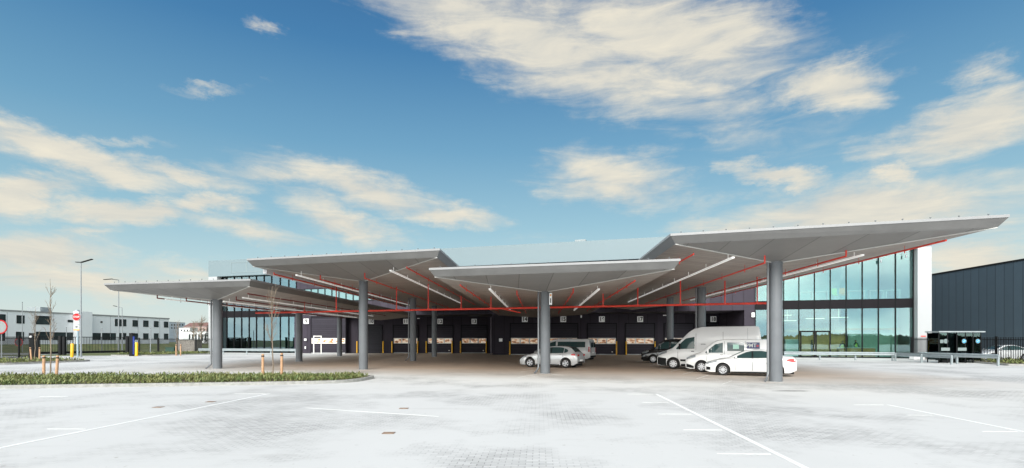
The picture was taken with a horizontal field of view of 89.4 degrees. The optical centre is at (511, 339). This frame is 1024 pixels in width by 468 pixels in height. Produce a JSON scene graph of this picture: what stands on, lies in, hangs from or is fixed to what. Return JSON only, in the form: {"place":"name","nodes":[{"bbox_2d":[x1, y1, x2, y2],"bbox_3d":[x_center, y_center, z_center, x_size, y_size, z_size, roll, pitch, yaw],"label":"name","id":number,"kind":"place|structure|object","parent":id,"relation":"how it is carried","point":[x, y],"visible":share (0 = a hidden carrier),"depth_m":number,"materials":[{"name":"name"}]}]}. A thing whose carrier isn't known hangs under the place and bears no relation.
{"place":"outdoors","nodes":[
{"label":"outdoors","id":0,"kind":"place"},
{"bbox_2d":[3,353,76,354],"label":"road","id":1,"kind":"structure","parent":0,"point":[17,354],"depth_m":66.58,"materials":[{"name":"grey asphalt"}]},
{"bbox_2d":[0,307,169,343],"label":"office block","id":2,"kind":"structure","parent":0,"point":[94,324],"depth_m":100.61,"materials":[{"name":"white"}]},
{"bbox_2d":[16,315,24,323],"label":"window","id":3,"kind":"structure","parent":2,"relation":"in","point":[18,317],"depth_m":90.30,"materials":[{"name":"black glass"}]},
{"bbox_2d":[36,316,49,324],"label":"window","id":4,"kind":"structure","parent":2,"relation":"in","point":[42,319],"depth_m":94.15,"materials":[{"name":"black glass"}]},
{"bbox_2d":[36,332,49,339],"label":"window","id":5,"kind":"structure","parent":2,"relation":"in","point":[42,334],"depth_m":94.15,"materials":[{"name":"black glass"}]},
{"bbox_2d":[52,332,72,339],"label":"window","id":6,"kind":"structure","parent":2,"relation":"in","point":[69,334],"depth_m":97.57,"materials":[{"name":"black glass"}]},
{"bbox_2d":[92,333,100,339],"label":"window","id":7,"kind":"structure","parent":2,"relation":"in","point":[94,335],"depth_m":104.32,"materials":[{"name":"black glass"}]},
{"bbox_2d":[102,333,115,339],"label":"window","id":8,"kind":"structure","parent":2,"relation":"in","point":[105,335],"depth_m":106.95,"materials":[{"name":"black glass"}]},
{"bbox_2d":[3,342,186,355],"bbox_3d":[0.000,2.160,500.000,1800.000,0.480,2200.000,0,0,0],"label":"field","id":9,"kind":"structure","parent":0,"point":[96,354],"depth_m":67.13,"materials":[{"name":"green plant"}]},
{"bbox_2d":[58,336,62,354],"bbox_3d":[-56.354,0.722,64.600,0.344,2.356,0.340,0,0,0],"label":"gate post","id":10,"kind":"object","parent":9,"relation":"on","point":[59,345],"visible":1,"depth_m":64.45,"materials":[{"name":"black metal"}]},
{"bbox_2d":[40,337,124,353],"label":"sliding gate","id":11,"kind":"structure","parent":10,"relation":"attached to","point":[95,351],"depth_m":68.49,"materials":[{"name":"black metal"}]},
{"bbox_2d":[62,337,66,354],"bbox_3d":[-55.860,0.760,64.600,0.344,2.280,0.340,0,0,0],"label":"gate post","id":12,"kind":"object","parent":9,"relation":"on","point":[64,345],"visible":1,"depth_m":64.46,"materials":[{"name":"black metal"}]},
{"bbox_2d":[103,279,119,349],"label":"street lamp","id":13,"kind":"object","parent":9,"relation":"on","point":[118,305],"visible":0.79,"depth_m":73.35,"materials":[{"name":"grey"}]},
{"bbox_2d":[125,336,128,352],"bbox_3d":[-47.053,0.726,63.333,0.338,2.347,0.340,0,0,0],"label":"gate post","id":14,"kind":"object","parent":9,"relation":"on","point":[126,344],"visible":0.71,"depth_m":63.18,"materials":[{"name":"black metal"}]},
{"bbox_2d":[165,347,177,351],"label":"green container","id":15,"kind":"object","parent":9,"relation":"on","point":[169,349],"visible":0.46,"depth_m":71.78,"materials":[{"name":"metal"}]},
{"bbox_2d":[179,328,197,338],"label":"white villa","id":16,"kind":"object","parent":9,"relation":"on","point":[181,332],"visible":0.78,"depth_m":259.25,"materials":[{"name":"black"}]},
{"bbox_2d":[178,340,201,350],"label":"stone hut","id":17,"kind":"object","parent":9,"relation":"on","point":[188,345],"visible":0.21,"depth_m":80.78,"materials":[{"name":"stone"}]},
{"bbox_2d":[187,322,199,337],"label":"bare tree","id":18,"kind":"object","parent":9,"relation":"on","point":[192,330],"visible":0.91,"depth_m":149.91,"materials":[{"name":"brown plant"}]},
{"bbox_2d":[194,316,207,338],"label":"bare tree","id":19,"kind":"object","parent":9,"relation":"on","point":[200,326],"visible":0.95,"depth_m":129.92,"materials":[{"name":"brown plant"}]},
{"bbox_2d":[201,326,207,344],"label":"conifer","id":20,"kind":"object","parent":9,"relation":"on","point":[205,335],"visible":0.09,"depth_m":119.29,"materials":[{"name":"green plant"}]},
{"bbox_2d":[3,344,204,351],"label":"grass bank","id":21,"kind":"structure","parent":0,"point":[10,347],"depth_m":94.77,"materials":[{"name":"green plant"}]},
{"bbox_2d":[169,322,184,341],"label":"apartment block","id":22,"kind":"structure","parent":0,"point":[172,328],"depth_m":413.30,"materials":[{"name":"grey paint"}]},
{"bbox_2d":[182,331,207,342],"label":"hall","id":23,"kind":"structure","parent":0,"point":[186,335],"depth_m":198.40,"materials":[{"name":"white paint"}]},
{"bbox_2d":[183,322,207,330],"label":"terrace house","id":24,"kind":"structure","parent":0,"point":[197,325],"depth_m":362.76,"materials":[{"name":"brick"}]},
{"bbox_2d":[0,353,1023,467],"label":"paved yard","id":25,"kind":"structure","parent":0,"point":[484,410],"depth_m":12.81,"materials":[{"name":"concrete"}]},
{"bbox_2d":[0,336,38,357],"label":"fence","id":26,"kind":"object","parent":25,"relation":"on","point":[25,346],"visible":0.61,"depth_m":50.62,"materials":[{"name":"black metal"}]},
{"bbox_2d":[29,333,34,355],"bbox_3d":[-49.891,0.602,53.808,0.452,2.597,0.390,0,0,0],"label":"gate post","id":27,"kind":"object","parent":25,"relation":"on","point":[31,340],"visible":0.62,"depth_m":53.68,"materials":[{"name":"black metal"}]},
{"bbox_2d":[5,360,73,362],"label":"planting soil","id":28,"kind":"structure","parent":25,"relation":"on","point":[35,361],"depth_m":42.97,"materials":[{"name":"soil"}]},
{"bbox_2d":[0,320,7,357],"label":"round sign","id":29,"kind":"object","parent":28,"relation":"on","point":[3,326],"visible":0.98,"depth_m":45.47,"materials":[{"name":"grey metal"}]},
{"bbox_2d":[28,308,42,358],"bbox_3d":[-40.905,-0.488,44.539,1.139,4.783,0.877,0,0,0],"label":"young tree","id":30,"kind":"object","parent":28,"relation":"on","point":[34,333],"visible":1,"depth_m":44.51,"materials":[{"name":"brown plant"}]},
{"bbox_2d":[0,356,83,362],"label":"ground cover","id":31,"kind":"object","parent":28,"relation":"on","point":[20,359],"visible":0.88,"depth_m":43.01,"materials":[{"name":"green plant"}]},
{"bbox_2d":[0,359,89,364],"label":"kerb","id":32,"kind":"structure","parent":28,"relation":"on","point":[84,360],"depth_m":41.83,"materials":[{"name":"concrete"}]},
{"bbox_2d":[70,343,73,356],"bbox_3d":[-47.314,1.150,55.690,0.380,1.500,0.380,2,0,0],"label":"bollard","id":33,"kind":"object","parent":25,"relation":"on","point":[72,350],"visible":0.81,"depth_m":55.60,"materials":[{"name":"yellow metal"}]},
{"bbox_2d":[73,313,79,356],"bbox_3d":[-46.755,-0.485,55.682,0.813,4.770,0.258,0,0,0],"label":"stop sign","id":34,"kind":"object","parent":25,"relation":"on","point":[76,317],"visible":0.99,"depth_m":55.59,"materials":[{"name":"red"}]},
{"bbox_2d":[76,259,92,356],"bbox_3d":[-47.314,-3.520,57.270,1.811,10.840,0.280,0,0,0],"label":"street lamp","id":35,"kind":"object","parent":25,"relation":"on","point":[81,262],"visible":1,"depth_m":57.23,"materials":[{"name":"grey metal"}]},
{"bbox_2d":[129,333,134,355],"bbox_3d":[-43.899,0.563,59.815,0.487,2.674,0.340,0,0,0],"label":"gate post","id":36,"kind":"object","parent":25,"relation":"on","point":[131,344],"visible":0.88,"depth_m":59.66,"materials":[{"name":"black metal"}]},
{"bbox_2d":[0,393,270,447],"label":"parking line","id":37,"kind":"object","parent":25,"relation":"on","point":[119,423],"visible":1,"depth_m":11.44,"materials":[{"name":"white paint"}]},
{"bbox_2d":[135,342,137,355],"bbox_3d":[-43.375,1.100,59.815,0.380,1.600,0.380,1,0,0],"label":"bollard","id":38,"kind":"object","parent":25,"relation":"on","point":[136,348],"visible":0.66,"depth_m":59.70,"materials":[{"name":"yellow metal"}]},
{"bbox_2d":[138,338,212,352],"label":"fence","id":39,"kind":"object","parent":25,"relation":"on","point":[170,344],"visible":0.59,"depth_m":72.44,"materials":[{"name":"black metal"}]},
{"bbox_2d":[173,322,179,354],"bbox_3d":[-40.464,-0.317,62.492,1.009,4.438,1.189,0,0,0],"label":"young tree","id":40,"kind":"object","parent":25,"relation":"on","point":[177,332],"visible":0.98,"depth_m":62.50,"materials":[{"name":"brown plant"}]},
{"bbox_2d":[0,375,367,384],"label":"planting soil","id":41,"kind":"structure","parent":25,"relation":"on","point":[192,381],"depth_m":22.42,"materials":[{"name":"brown soil"}]},
{"bbox_2d":[42,355,45,373],"bbox_3d":[-23.145,1.340,25.600,0.144,1.120,0.144,0,0,0],"label":"tree stake","id":42,"kind":"object","parent":41,"relation":"on","point":[43,364],"visible":0.92,"depth_m":25.55,"materials":[{"name":"brown wood"}]},
{"bbox_2d":[44,284,56,373],"bbox_3d":[-22.837,-0.556,25.647,0.542,4.913,0.534,0,0,-16],"label":"young tree","id":43,"kind":"object","parent":41,"relation":"on","point":[51,294],"visible":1,"depth_m":25.59,"materials":[{"name":"brown plant"}]},
{"bbox_2d":[55,355,58,373],"bbox_3d":[-22.494,1.341,25.600,0.144,1.120,0.144,3,0,0],"label":"tree stake","id":44,"kind":"object","parent":41,"relation":"on","point":[57,365],"visible":0.93,"depth_m":25.56,"materials":[{"name":"brown wood"}]},
{"bbox_2d":[0,370,367,384],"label":"ground cover","id":45,"kind":"object","parent":41,"relation":"on","point":[11,378],"visible":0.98,"depth_m":23.03,"materials":[{"name":"green plant"}]},
{"bbox_2d":[0,374,373,388],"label":"kerb","id":46,"kind":"structure","parent":41,"relation":"on","point":[369,377],"depth_m":21.22,"materials":[{"name":"concrete"}]},
{"bbox_2d":[261,354,263,374],"bbox_3d":[-12.318,1.300,25.600,0.144,1.200,0.144,0,0,0],"label":"tree stake","id":47,"kind":"object","parent":41,"relation":"on","point":[262,362],"visible":0.94,"depth_m":25.56,"materials":[{"name":"brown wood"}]},
{"bbox_2d":[265,282,281,373],"bbox_3d":[-11.858,-0.466,25.629,0.815,4.739,0.886,0,0,14],"label":"young tree","id":48,"kind":"object","parent":41,"relation":"on","point":[271,309],"visible":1,"depth_m":25.57,"materials":[{"name":"brown plant"}]},
{"bbox_2d":[280,353,282,373],"bbox_3d":[-11.384,1.280,25.600,0.144,1.240,0.144,0,0,0],"label":"tree stake","id":49,"kind":"object","parent":41,"relation":"on","point":[281,363],"visible":0.94,"depth_m":25.56,"materials":[{"name":"brown wood"}]},
{"bbox_2d":[205,299,223,368],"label":"column","id":50,"kind":"structure","parent":25,"relation":"on","point":[217,333],"depth_m":33.69,"materials":[{"name":"paint"}]},
{"bbox_2d":[104,277,409,319],"bbox_3d":[-18.556,-2.916,49.754,10.108,1.209,41.231,0,0,3],"label":"canopy","id":51,"kind":"object","parent":50,"relation":"on","point":[245,293],"visible":0.84,"depth_m":33.53,"materials":[{"name":"metal"}]},
{"bbox_2d":[198,348,295,354],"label":"guard rail","id":52,"kind":"object","parent":25,"relation":"on","point":[223,349],"visible":0.85,"depth_m":65.46,"materials":[{"name":"metal"}]},
{"bbox_2d":[295,309,302,361],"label":"column","id":53,"kind":"structure","parent":25,"relation":"on","point":[299,337],"depth_m":44.96,"materials":[{"name":"paint"}]},
{"bbox_2d":[337,316,341,355],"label":"column","id":54,"kind":"structure","parent":25,"relation":"on","point":[339,336],"depth_m":59.58,"materials":[{"name":"paint"}]},
{"bbox_2d":[358,281,368,369],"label":"column","id":55,"kind":"structure","parent":25,"relation":"on","point":[363,325],"depth_m":32.76,"materials":[{"name":"metal"}]},
{"bbox_2d":[247,247,485,310],"bbox_3d":[-7.956,-3.998,46.390,11.154,1.104,42.048,0,0,3],"label":"canopy","id":56,"kind":"object","parent":55,"relation":"on","point":[406,273],"visible":0.92,"depth_m":30.35,"materials":[{"name":"metal"}]},
{"bbox_2d":[255,277,766,313],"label":"pipes","id":57,"kind":"object","parent":56,"relation":"hanging from","point":[603,305],"visible":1,"depth_m":33.88,"materials":[{"name":"red metal"}]},
{"bbox_2d":[314,408,427,415],"bbox_3d":[-3.780,1.897,13.619,4.240,0.004,0.028,0,0,22],"label":"parking line","id":58,"kind":"object","parent":25,"relation":"on","point":[376,412],"visible":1,"depth_m":13.50,"materials":[{"name":"white paint"}]},
{"bbox_2d":[405,298,415,360],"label":"column","id":59,"kind":"structure","parent":25,"relation":"on","point":[412,331],"depth_m":46.28,"materials":[{"name":"metal"}]},
{"bbox_2d":[432,306,436,356],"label":"column","id":60,"kind":"structure","parent":25,"relation":"on","point":[434,333],"depth_m":57.47,"materials":[{"name":"metal"}]},
{"bbox_2d":[534,291,551,373],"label":"column","id":61,"kind":"structure","parent":25,"relation":"on","point":[545,297],"depth_m":28.92,"materials":[{"name":"metal"}]},
{"bbox_2d":[429,257,680,317],"bbox_3d":[2.625,-2.982,43.180,11.165,1.095,42.329,0,0,3],"label":"canopy","id":62,"kind":"object","parent":61,"relation":"on","point":[574,284],"visible":0.96,"depth_m":25.93,"materials":[{"name":"metal"}]},
{"bbox_2d":[520,346,584,367],"bbox_3d":[2.771,1.158,36.027,4.328,1.484,1.970,0,0,27],"label":"hatchback car","id":63,"kind":"object","parent":25,"relation":"on","point":[565,356],"visible":0.85,"depth_m":35.00,"materials":[{"name":"silver metal"}]},
{"bbox_2d":[534,339,595,359],"bbox_3d":[4.653,0.912,46.294,5.348,1.976,2.223,0,0,24],"label":"passenger van","id":64,"kind":"object","parent":25,"relation":"on","point":[587,347],"visible":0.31,"depth_m":44.97,"materials":[{"name":"white paint"}]},
{"bbox_2d":[208,237,931,357],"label":"warehouse","id":65,"kind":"structure","parent":25,"relation":"on","point":[892,322],"depth_m":64.45,"materials":[{"name":"grey metal"}]},
{"bbox_2d":[310,317,345,352],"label":"dock door","id":66,"kind":"structure","parent":65,"relation":"in","point":[326,327],"depth_m":71.43,"materials":[{"name":"black metal"}]},
{"bbox_2d":[325,288,331,295],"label":"ribbon window","id":67,"kind":"structure","parent":65,"relation":"in","point":[327,291],"depth_m":71.52,"materials":[{"name":"black"}]},
{"bbox_2d":[339,292,345,298],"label":"ribbon window","id":68,"kind":"structure","parent":65,"relation":"in","point":[341,295],"depth_m":70.89,"materials":[{"name":"black"}]},
{"bbox_2d":[358,325,382,352],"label":"dock door","id":69,"kind":"structure","parent":65,"relation":"in","point":[375,332],"depth_m":72.65,"materials":[{"name":"black metal"}]},
{"bbox_2d":[393,325,418,352],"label":"dock door","id":70,"kind":"structure","parent":65,"relation":"in","point":[400,332],"depth_m":72.65,"materials":[{"name":"black metal"}]},
{"bbox_2d":[427,325,452,352],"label":"dock door","id":71,"kind":"structure","parent":65,"relation":"in","point":[444,332],"depth_m":72.65,"materials":[{"name":"black metal"}]},
{"bbox_2d":[461,325,487,352],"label":"dock door","id":72,"kind":"structure","parent":65,"relation":"in","point":[474,338],"depth_m":72.65,"materials":[{"name":"black metal"}]},
{"bbox_2d":[510,323,539,354],"bbox_3d":[1.603,-0.095,64.838,3.752,3.990,0.117,0,0,0],"label":"dock door","id":73,"kind":"structure","parent":65,"relation":"in","point":[523,336],"depth_m":64.83,"materials":[{"name":"black metal"}]},
{"bbox_2d":[550,323,577,340],"bbox_3d":[6.421,-0.095,64.844,3.752,3.990,0.107,0,0,0],"label":"dock door","id":74,"kind":"structure","parent":65,"relation":"in","point":[557,330],"depth_m":64.83,"materials":[{"name":"black metal"}]},
{"bbox_2d":[587,323,616,354],"bbox_3d":[11.262,-0.095,64.838,3.752,3.990,0.117,0,0,0],"label":"dock door","id":75,"kind":"structure","parent":65,"relation":"in","point":[604,335],"depth_m":64.83,"materials":[{"name":"black metal"}]},
{"bbox_2d":[625,323,654,354],"bbox_3d":[16.034,-0.095,64.838,3.752,3.990,0.117,0,0,0],"label":"dock door","id":76,"kind":"structure","parent":65,"relation":"in","point":[640,337],"depth_m":64.83,"materials":[{"name":"black metal"}]},
{"bbox_2d":[664,323,693,339],"bbox_3d":[20.883,-0.095,64.844,3.752,3.990,0.107,0,0,0],"label":"dock door","id":77,"kind":"structure","parent":65,"relation":"in","point":[680,329],"depth_m":64.83,"materials":[{"name":"black metal"}]},
{"bbox_2d":[706,322,718,326],"bbox_3d":[25.998,-0.160,64.844,5.432,4.120,0.107,0,0,0],"label":"dock door","id":78,"kind":"structure","parent":65,"relation":"in","point":[708,324],"depth_m":64.83,"materials":[{"name":"black metal"}]},
{"bbox_2d":[784,339,797,355],"bbox_3d":[30.875,0.900,57.110,1.400,1.900,0.620,0,0,16],"label":"white cabinet","id":79,"kind":"object","parent":65,"relation":"on","point":[790,344],"visible":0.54,"depth_m":56.86,"materials":[{"name":"white"}]},
{"bbox_2d":[800,331,814,356],"bbox_3d":[31.357,0.465,54.914,1.407,2.830,0.165,0,0,16],"label":"entrance door","id":80,"kind":"structure","parent":65,"relation":"in","point":[800,331],"depth_m":55.05,"materials":[{"name":"black"}]},
{"bbox_2d":[811,291,828,299],"bbox_3d":[33.300,-4.550,56.105,1.600,1.300,0.700,0,0,16],"label":"desk","id":81,"kind":"object","parent":65,"relation":"on","point":[820,291],"visible":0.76,"depth_m":55.95,"materials":[{"name":"white"}]},
{"bbox_2d":[815,331,830,357],"bbox_3d":[32.756,0.465,54.508,1.426,2.830,0.165,0,0,16],"label":"entrance door","id":82,"kind":"structure","parent":65,"relation":"in","point":[829,356],"depth_m":54.48,"materials":[{"name":"black"}]},
{"bbox_2d":[831,288,836,299],"bbox_3d":[34.396,-4.700,55.167,0.520,1.600,0.510,0,0,16],"label":"chair","id":83,"kind":"object","parent":65,"relation":"on","point":[833,290],"visible":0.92,"depth_m":55.35,"materials":[{"name":"green fabric"}]},
{"bbox_2d":[839,288,844,298],"bbox_3d":[35.109,-4.700,54.961,0.520,1.600,0.510,0,0,16],"label":"chair","id":84,"kind":"object","parent":65,"relation":"on","point":[842,291],"visible":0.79,"depth_m":55.14,"materials":[{"name":"fabric"}]},
{"bbox_2d":[837,348,874,356],"bbox_3d":[36.679,1.350,55.229,3.500,1.000,0.700,0,0,16],"label":"counter","id":85,"kind":"object","parent":65,"relation":"on","point":[856,349],"visible":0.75,"depth_m":54.95,"materials":[{"name":"white"}]},
{"bbox_2d":[847,290,865,298],"bbox_3d":[36.621,-4.550,55.142,1.600,1.300,0.700,0,0,16],"label":"desk","id":86,"kind":"object","parent":65,"relation":"on","point":[856,291],"visible":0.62,"depth_m":55.15,"materials":[{"name":"white"}]},
{"bbox_2d":[868,290,886,298],"bbox_3d":[38.506,-4.550,54.595,1.600,1.300,0.700,0,0,16],"label":"desk","id":87,"kind":"object","parent":65,"relation":"on","point":[869,294],"visible":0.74,"depth_m":54.50,"materials":[{"name":"white"}]},
{"bbox_2d":[881,290,899,298],"bbox_3d":[39.672,-4.550,54.257,1.600,1.300,0.700,0,0,16],"label":"desk","id":88,"kind":"object","parent":65,"relation":"on","point":[882,294],"visible":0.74,"depth_m":54.21,"materials":[{"name":"white"}]},
{"bbox_2d":[641,339,680,362],"bbox_3d":[13.301,0.912,41.927,5.348,1.976,2.223,0,0,23],"label":"car","id":89,"kind":"object","parent":25,"relation":"on","point":[650,355],"visible":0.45,"depth_m":41.63,"materials":[{"name":"black paint"}]},
{"bbox_2d":[667,297,673,338],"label":"column","id":90,"kind":"structure","parent":25,"relation":"on","point":[670,322],"depth_m":42.95,"materials":[{"name":"metal"}]},
{"bbox_2d":[695,287,705,327],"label":"column","id":91,"kind":"structure","parent":25,"relation":"on","point":[700,311],"depth_m":34.60,"materials":[{"name":"metal"}]},
{"bbox_2d":[606,214,1009,309],"bbox_3d":[13.101,-3.881,39.878,11.079,1.298,42.830,0,0,3],"label":"canopy","id":92,"kind":"object","parent":91,"relation":"on","point":[713,261],"visible":0.81,"depth_m":22.00,"materials":[{"name":"metal"}]},
{"bbox_2d":[657,326,760,368],"bbox_3d":[12.726,0.522,33.589,6.248,2.756,2.390,0,0,23],"label":"roof van","id":93,"kind":"object","parent":25,"relation":"on","point":[696,340],"visible":0.63,"depth_m":32.95,"materials":[{"name":"white paint"}]},
{"bbox_2d":[685,339,766,371],"bbox_3d":[12.861,0.932,30.377,5.027,1.936,2.156,0,0,23],"label":"crew van","id":94,"kind":"object","parent":25,"relation":"on","point":[723,348],"visible":0.53,"depth_m":29.81,"materials":[{"name":"white paint"}]},
{"bbox_2d":[656,394,807,467],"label":"parking line","id":95,"kind":"object","parent":25,"relation":"on","point":[759,445],"visible":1,"depth_m":10.03,"materials":[{"name":"white paint"}]},
{"bbox_2d":[705,349,796,374],"bbox_3d":[12.704,1.200,27.740,4.397,1.400,1.834,0,0,23],"label":"sedan car","id":96,"kind":"object","parent":25,"relation":"on","point":[751,361],"visible":0.76,"depth_m":27.09,"materials":[{"name":"white paint"}]},
{"bbox_2d":[764,261,783,381],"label":"column","id":97,"kind":"structure","parent":25,"relation":"on","point":[774,332],"depth_m":23.28,"materials":[{"name":"metal"}]},
{"bbox_2d":[784,351,894,360],"bbox_3d":[30.210,1.510,48.050,8.901,0.780,0.227,0,0,20],"label":"guard rail","id":98,"kind":"object","parent":25,"relation":"on","point":[891,354],"visible":0.84,"depth_m":47.87,"materials":[{"name":"metal"}]},
{"bbox_2d":[894,352,954,364],"bbox_3d":[33.820,1.510,42.703,0.223,0.780,6.612,0,0,3],"label":"guard rail","id":99,"kind":"object","parent":25,"relation":"on","point":[922,355],"visible":0.94,"depth_m":42.61,"materials":[{"name":"metal"}]},
{"bbox_2d":[925,331,984,362],"bbox_3d":[36.565,0.600,42.775,3.775,2.600,1.450,0,0,0],"label":"smoking shelter","id":100,"kind":"object","parent":25,"relation":"on","point":[954,342],"visible":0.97,"depth_m":42.23,"materials":[{"name":"metal"}]},
{"bbox_2d":[889,405,1023,431],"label":"parking line","id":101,"kind":"object","parent":25,"relation":"on","point":[961,419],"visible":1,"depth_m":12.29,"materials":[{"name":"white paint"}]},
{"bbox_2d":[919,352,999,365],"bbox_3d":[34.770,1.475,40.504,0.224,0.850,6.622,0,0,-5],"label":"guard rail","id":102,"kind":"object","parent":25,"relation":"on","point":[969,355],"visible":0.71,"depth_m":39.05,"materials":[{"name":"metal"}]},
{"bbox_2d":[910,336,1023,362],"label":"fence","id":103,"kind":"object","parent":25,"relation":"on","point":[912,344],"visible":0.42,"depth_m":42.18,"materials":[{"name":"black metal"}]},
{"bbox_2d":[932,258,1023,349],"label":"dark hall","id":104,"kind":"structure","parent":25,"relation":"on","point":[988,299],"depth_m":57.02,"materials":[{"name":"black metal"}]},
{"bbox_2d":[967,360,1023,365],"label":"kerb","id":105,"kind":"structure","parent":25,"relation":"on","point":[976,361],"depth_m":39.38,"materials":[{"name":"concrete"}]},
{"bbox_2d":[979,361,1021,363],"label":"planting soil","id":106,"kind":"structure","parent":25,"relation":"on","point":[1003,362],"depth_m":41.09,"materials":[{"name":"soil"}]},
{"bbox_2d":[974,357,1023,363],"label":"ground cover","id":107,"kind":"object","parent":106,"relation":"on","point":[1012,361],"visible":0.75,"depth_m":40.68,"materials":[{"name":"green plant"}]},
{"bbox_2d":[982,345,1023,360],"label":"parked car","id":108,"kind":"object","parent":25,"relation":"on","point":[1007,351],"visible":0.22,"depth_m":45.68,"materials":[{"name":"silver metal"}]},
{"bbox_2d":[0,0,1023,324],"label":"sky","id":109,"kind":"structure","parent":0,"point":[143,140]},
{"bbox_2d":[908,356,929,359],"bbox_3d":[38.868,1.625,49.200,1.900,0.550,0.700,0,0,0],"label":"utility box","id":110,"kind":"object","parent":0,"point":[914,358],"visible":0.32,"depth_m":48.91,"materials":[{"name":"concrete"}]},
{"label":"planting soil","id":111,"kind":"structure","parent":0,"visible":0},
{"bbox_2d":[111,353,212,355],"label":"kerb","id":112,"kind":"structure","parent":111,"relation":"on","point":[163,354],"depth_m":61.92,"materials":[{"name":"concrete"}]},
{"bbox_2d":[115,350,209,354],"bbox_3d":[-43.031,1.574,64.478,5.679,0.553,9.439,0,0,22],"label":"ground cover","id":113,"kind":"object","parent":111,"relation":"on","point":[159,353],"visible":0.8,"depth_m":63.25,"materials":[{"name":"green plant"}]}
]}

